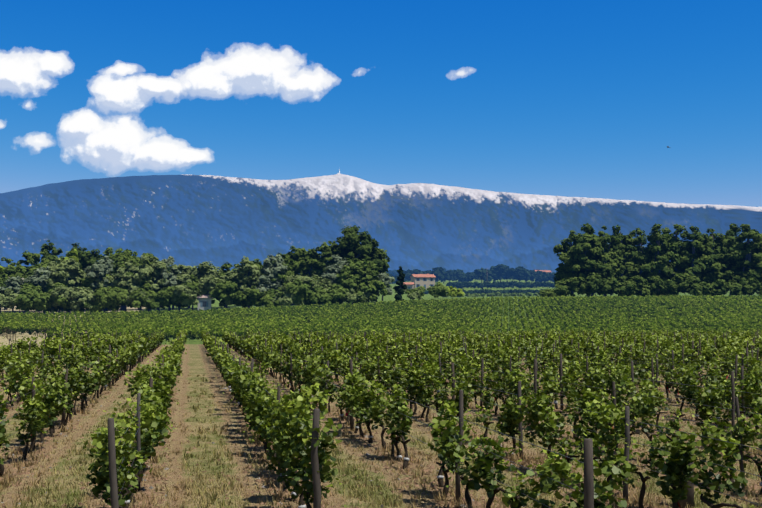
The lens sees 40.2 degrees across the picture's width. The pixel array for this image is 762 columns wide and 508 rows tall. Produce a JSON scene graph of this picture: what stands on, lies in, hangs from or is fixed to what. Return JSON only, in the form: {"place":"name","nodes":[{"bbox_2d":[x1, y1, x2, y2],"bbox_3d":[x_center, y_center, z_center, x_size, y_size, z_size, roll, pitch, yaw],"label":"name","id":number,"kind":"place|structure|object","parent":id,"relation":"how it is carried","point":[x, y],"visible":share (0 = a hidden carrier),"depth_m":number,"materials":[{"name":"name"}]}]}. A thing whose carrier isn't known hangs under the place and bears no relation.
{"place":"outdoors","nodes":[
{"label":"outdoors","id":0,"kind":"place"},
{"bbox_2d":[0,174,761,272],"bbox_3d":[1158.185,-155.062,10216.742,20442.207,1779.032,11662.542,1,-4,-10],"label":"mountain","id":1,"kind":"structure","parent":0,"point":[195,220],"depth_m":10088.91,"materials":[{"name":"blue stone"}]},
{"bbox_2d":[0,276,761,507],"bbox_3d":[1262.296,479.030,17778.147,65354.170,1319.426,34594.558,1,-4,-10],"label":"ground","id":2,"kind":"structure","parent":0,"point":[196,360],"depth_m":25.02,"materials":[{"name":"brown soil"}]},
{"bbox_2d":[197,295,212,309],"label":"hut","id":3,"kind":"object","parent":2,"relation":"on","point":[204,303],"visible":0.71,"depth_m":248.75,"materials":[{"name":"paint"}]},
{"bbox_2d":[0,225,558,313],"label":"tree belt","id":4,"kind":"object","parent":2,"relation":"on","point":[292,282],"depth_m":251.10,"materials":[{"name":"green plant"}]},
{"bbox_2d":[0,309,758,342],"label":"vine stakes","id":5,"kind":"object","parent":2,"relation":"on","point":[295,323],"visible":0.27,"depth_m":153.53,"materials":[{"name":"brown wood"}]},
{"bbox_2d":[0,294,761,340],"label":"vineyard","id":6,"kind":"object","parent":2,"relation":"on","point":[661,308],"visible":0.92,"depth_m":183.19,"materials":[{"name":"green plant"}]},
{"bbox_2d":[0,327,761,401],"bbox_3d":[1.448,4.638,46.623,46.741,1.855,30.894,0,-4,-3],"label":"vine leaves","id":7,"kind":"object","parent":2,"relation":"on","point":[226,363],"visible":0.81,"depth_m":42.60,"materials":[{"name":"green plant"}]},
{"bbox_2d":[0,387,761,507],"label":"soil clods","id":8,"kind":"object","parent":2,"relation":"on","point":[260,480],"visible":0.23,"depth_m":19.16,"materials":[{"name":"brown soil"}]},
{"bbox_2d":[0,352,761,507],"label":"trellis wires","id":9,"kind":"object","parent":2,"relation":"on","point":[547,418],"visible":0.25,"depth_m":20.07,"materials":[{"name":"grey"}]},
{"bbox_2d":[0,342,761,507],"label":"vine trunks","id":10,"kind":"object","parent":2,"relation":"on","point":[446,471],"visible":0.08,"depth_m":23.29,"materials":[{"name":"brown wood"}]},
{"bbox_2d":[30,384,761,507],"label":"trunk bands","id":11,"kind":"object","parent":10,"relation":"attached to","point":[294,493],"visible":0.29,"depth_m":21.62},
{"bbox_2d":[9,329,758,507],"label":"vine stakes","id":12,"kind":"object","parent":2,"relation":"on","point":[589,478],"visible":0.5,"depth_m":21.22,"materials":[{"name":"grey wood"}]},
{"bbox_2d":[0,354,761,507],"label":"vine leaves","id":13,"kind":"object","parent":12,"relation":"attached to","point":[286,428],"visible":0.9,"depth_m":17.96,"materials":[{"name":"green plant"}]},
{"bbox_2d":[31,376,758,507],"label":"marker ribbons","id":14,"kind":"object","parent":12,"relation":"attached to","point":[346,414],"visible":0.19,"depth_m":27.42},
{"bbox_2d":[401,282,414,290],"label":"house","id":15,"kind":"structure","parent":2,"relation":"on","point":[410,285],"depth_m":452.77,"materials":[{"name":"paint"}]},
{"bbox_2d":[410,273,435,289],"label":"farmhouse","id":16,"kind":"object","parent":2,"relation":"on","point":[427,280],"visible":0.77,"depth_m":467.85,"materials":[{"name":"paint"}]},
{"bbox_2d":[386,264,556,296],"bbox_3d":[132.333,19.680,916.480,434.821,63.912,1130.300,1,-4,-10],"label":"wood","id":17,"kind":"object","parent":2,"relation":"on","point":[495,272],"depth_m":699.57,"materials":[{"name":"green plant"}]},
{"bbox_2d":[553,223,761,296],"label":"trees","id":18,"kind":"object","parent":2,"relation":"on","point":[726,261],"depth_m":271.14,"materials":[{"name":"green plant"}]},
{"bbox_2d":[0,0,761,206],"label":"sky","id":19,"kind":"structure","parent":0,"point":[567,98],"materials":[{"name":"blue"}]}
]}

